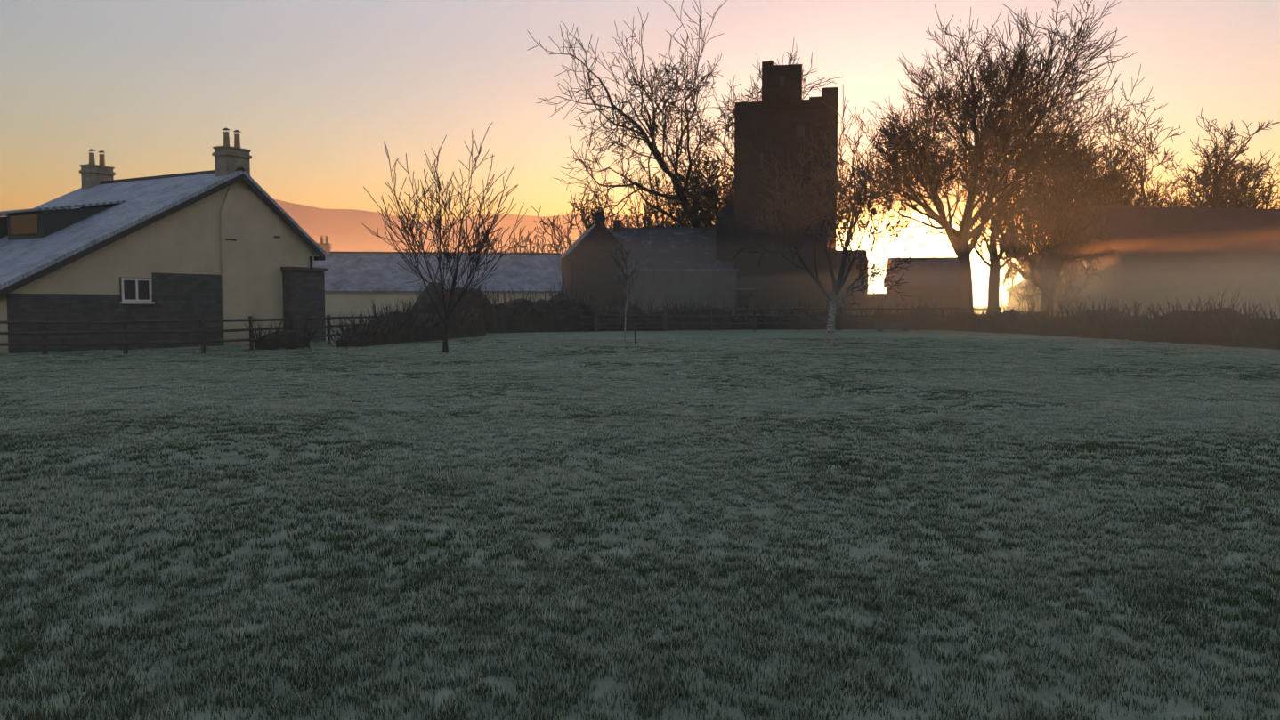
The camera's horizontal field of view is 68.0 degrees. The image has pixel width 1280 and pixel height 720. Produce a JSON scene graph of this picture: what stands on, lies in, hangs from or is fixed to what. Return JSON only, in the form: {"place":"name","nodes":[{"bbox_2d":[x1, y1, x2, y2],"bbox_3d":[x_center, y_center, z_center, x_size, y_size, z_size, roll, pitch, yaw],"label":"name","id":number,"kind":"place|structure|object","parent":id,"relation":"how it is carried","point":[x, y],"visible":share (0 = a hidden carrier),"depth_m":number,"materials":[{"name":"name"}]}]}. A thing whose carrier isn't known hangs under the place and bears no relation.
{"place":"outdoors","nodes":[
{"label":"outdoors","id":0,"kind":"place"},
{"bbox_2d":[314,235,561,324],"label":"house","id":1,"kind":"structure","parent":0,"point":[525,260],"depth_m":72.28,"materials":[{"name":"stone"}]},
{"bbox_2d":[0,198,1047,306],"bbox_3d":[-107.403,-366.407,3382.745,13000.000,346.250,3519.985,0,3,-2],"label":"hills","id":2,"kind":"structure","parent":0,"point":[293,213],"depth_m":2601.66,"materials":[{"name":"brown plant"}]},
{"bbox_2d":[560,210,629,314],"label":"house","id":3,"kind":"structure","parent":0,"point":[600,224],"depth_m":76.61,"materials":[{"name":"stone"}]},
{"bbox_2d":[0,306,1279,719],"bbox_3d":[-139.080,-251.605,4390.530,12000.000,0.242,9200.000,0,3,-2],"label":"ground","id":4,"kind":"structure","parent":0,"point":[862,612],"depth_m":6.31,"materials":[{"name":"green plant"}]},
{"bbox_2d":[0,128,327,353],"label":"cottage","id":5,"kind":"structure","parent":4,"relation":"on","point":[210,210],"depth_m":35.13,"materials":[{"name":"paint"}]},
{"bbox_2d":[0,313,437,355],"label":"fence","id":6,"kind":"object","parent":4,"relation":"on","point":[124,332],"visible":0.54,"depth_m":29.66,"materials":[{"name":"brown wood"}]},
{"bbox_2d":[244,306,318,349],"bbox_3d":[-12.688,-1.177,33.642,2.322,1.678,2.088,-3,4,-38],"label":"shrub","id":7,"kind":"object","parent":4,"relation":"on","point":[287,336],"visible":0.9,"depth_m":33.35,"materials":[{"name":"green plant"}]},
{"bbox_2d":[324,290,492,348],"bbox_3d":[-9.684,-2.179,43.559,4.920,2.536,17.883,0,3,-2],"label":"hedge","id":8,"kind":"object","parent":4,"relation":"on","point":[349,340],"visible":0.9,"depth_m":39.75,"materials":[{"name":"green plant"}]},
{"bbox_2d":[362,121,535,352],"bbox_3d":[-6.379,-4.005,31.215,5.837,7.515,4.858,0,3,-2],"label":"tree","id":9,"kind":"object","parent":4,"relation":"on","point":[446,252],"visible":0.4,"depth_m":31.01,"materials":[{"name":"brown plant"}]},
{"bbox_2d":[399,264,607,332],"bbox_3d":[-7.638,-3.526,54.348,12.548,3.984,4.236,-2,4,-34],"label":"tall hedge","id":10,"kind":"object","parent":4,"relation":"on","point":[544,325],"visible":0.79,"depth_m":54.13,"materials":[{"name":"green plant"}]},
{"bbox_2d":[471,226,541,252],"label":"tree","id":11,"kind":"object","parent":4,"relation":"on","point":[519,247],"depth_m":90.87,"materials":[{"name":"brown plant"}]},
{"bbox_2d":[519,170,627,256],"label":"tree","id":12,"kind":"object","parent":4,"relation":"on","point":[587,227],"depth_m":94.78,"materials":[{"name":"brown plant"}]},
{"bbox_2d":[609,238,639,344],"bbox_3d":[-0.701,-2.791,37.992,1.203,4.305,1.264,1,3,19],"label":"tree sapling","id":13,"kind":"object","parent":4,"relation":"on","point":[626,277],"visible":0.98,"depth_m":37.99,"materials":[{"name":"brown wood"}]},
{"bbox_2d":[594,306,666,332],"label":"field gate","id":14,"kind":"structure","parent":4,"relation":"on","point":[663,315],"depth_m":56.43,"materials":[{"name":"brown wood"}]},
{"bbox_2d":[634,328,636,343],"bbox_3d":[-0.182,-0.915,37.854,0.065,0.670,0.065,-1,4,-24],"label":"sapling stake","id":15,"kind":"object","parent":4,"relation":"on","point":[635,336],"visible":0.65,"depth_m":37.82,"materials":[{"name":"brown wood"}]},
{"bbox_2d":[621,186,676,227],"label":"tree","id":16,"kind":"object","parent":4,"relation":"on","point":[644,217],"depth_m":95.92,"materials":[{"name":"brown plant"}]},
{"bbox_2d":[607,219,733,268],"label":"roof","id":17,"kind":"structure","parent":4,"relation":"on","point":[625,235],"depth_m":81.66,"materials":[{"name":"stone"}]},
{"bbox_2d":[623,268,738,314],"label":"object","id":18,"kind":"object","parent":4,"relation":"on","point":[646,277],"depth_m":73.07,"materials":[{"name":"green plant"}]},
{"bbox_2d":[526,0,864,254],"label":"oak tree","id":19,"kind":"object","parent":4,"relation":"on","point":[699,201],"depth_m":88.19,"materials":[{"name":"brown plant"}]},
{"bbox_2d":[735,288,757,313],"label":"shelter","id":20,"kind":"object","parent":4,"relation":"on","point":[742,291],"depth_m":74.23,"materials":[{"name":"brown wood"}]},
{"bbox_2d":[592,291,950,331],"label":"field hedge","id":21,"kind":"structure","parent":4,"relation":"on","point":[716,320],"depth_m":59.72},
{"bbox_2d":[716,60,868,317],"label":"castle tower","id":22,"kind":"structure","parent":4,"relation":"on","point":[816,122],"depth_m":77.55,"materials":[{"name":"stone"}]},
{"bbox_2d":[728,87,931,346],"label":"tree","id":23,"kind":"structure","parent":4,"relation":"on","point":[857,198],"depth_m":35.21,"materials":[{"name":"brown plant"}]},
{"bbox_2d":[666,306,1002,331],"bbox_3d":[11.410,-2.490,57.552,19.737,1.547,2.819,0,3,4],"label":"fence","id":24,"kind":"object","parent":4,"relation":"on","point":[798,315],"visible":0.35,"depth_m":57.55,"materials":[{"name":"brown wood"}]},
{"bbox_2d":[867,292,886,315],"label":"yard wall","id":25,"kind":"structure","parent":4,"relation":"on","point":[878,303],"depth_m":86.52,"materials":[{"name":"stone"}]},
{"bbox_2d":[874,322,910,332],"bbox_3d":[15.017,-1.981,56.414,2.000,0.560,0.600,-1,3,-10],"label":"water trough","id":26,"kind":"object","parent":4,"relation":"on","point":[890,327],"depth_m":56.13,"materials":[{"name":"grey metal"}]},
{"bbox_2d":[883,257,972,317],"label":"byre","id":27,"kind":"structure","parent":4,"relation":"on","point":[949,267],"depth_m":80.04,"materials":[{"name":"stone"}]},
{"bbox_2d":[915,170,1056,314],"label":"pollard tree","id":28,"kind":"object","parent":4,"relation":"on","point":[995,229],"depth_m":74.87,"materials":[{"name":"brown plant"}]},
{"bbox_2d":[844,0,1155,314],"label":"tall beech tree","id":29,"kind":"object","parent":4,"relation":"on","point":[1014,81],"depth_m":67.87,"materials":[{"name":"brown plant"}]},
{"bbox_2d":[975,163,1108,312],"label":"tree","id":30,"kind":"object","parent":4,"relation":"on","point":[1042,222],"depth_m":93.30,"materials":[{"name":"brown plant"}]},
{"bbox_2d":[985,152,1108,311],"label":"tree","id":31,"kind":"object","parent":4,"relation":"on","point":[1050,208],"depth_m":79.42,"materials":[{"name":"brown plant"}]},
{"bbox_2d":[1012,185,1107,315],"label":"tree","id":32,"kind":"object","parent":4,"relation":"on","point":[1055,250],"depth_m":71.86,"materials":[{"name":"brown plant"}]},
{"bbox_2d":[988,89,1179,251],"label":"tree","id":33,"kind":"object","parent":4,"relation":"on","point":[1116,190],"depth_m":125.74,"materials":[{"name":"brown plant"}]},
{"bbox_2d":[939,283,1279,349],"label":"hedge","id":34,"kind":"object","parent":4,"relation":"on","point":[1237,336],"depth_m":40.59,"materials":[{"name":"green plant"}]},
{"bbox_2d":[1096,87,1279,209],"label":"tree","id":35,"kind":"object","parent":4,"relation":"on","point":[1206,174],"depth_m":127.73,"materials":[{"name":"brown plant"}]},
{"bbox_2d":[838,202,1035,306],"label":"sun disc","id":36,"kind":"object","parent":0,"point":[927,247],"depth_m":1142.65,"materials":[{"name":"white"}]},
{"bbox_2d":[1007,205,1279,317],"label":"barn","id":37,"kind":"structure","parent":0,"point":[1197,230],"depth_m":105.16,"materials":[{"name":"stone"}]}
]}

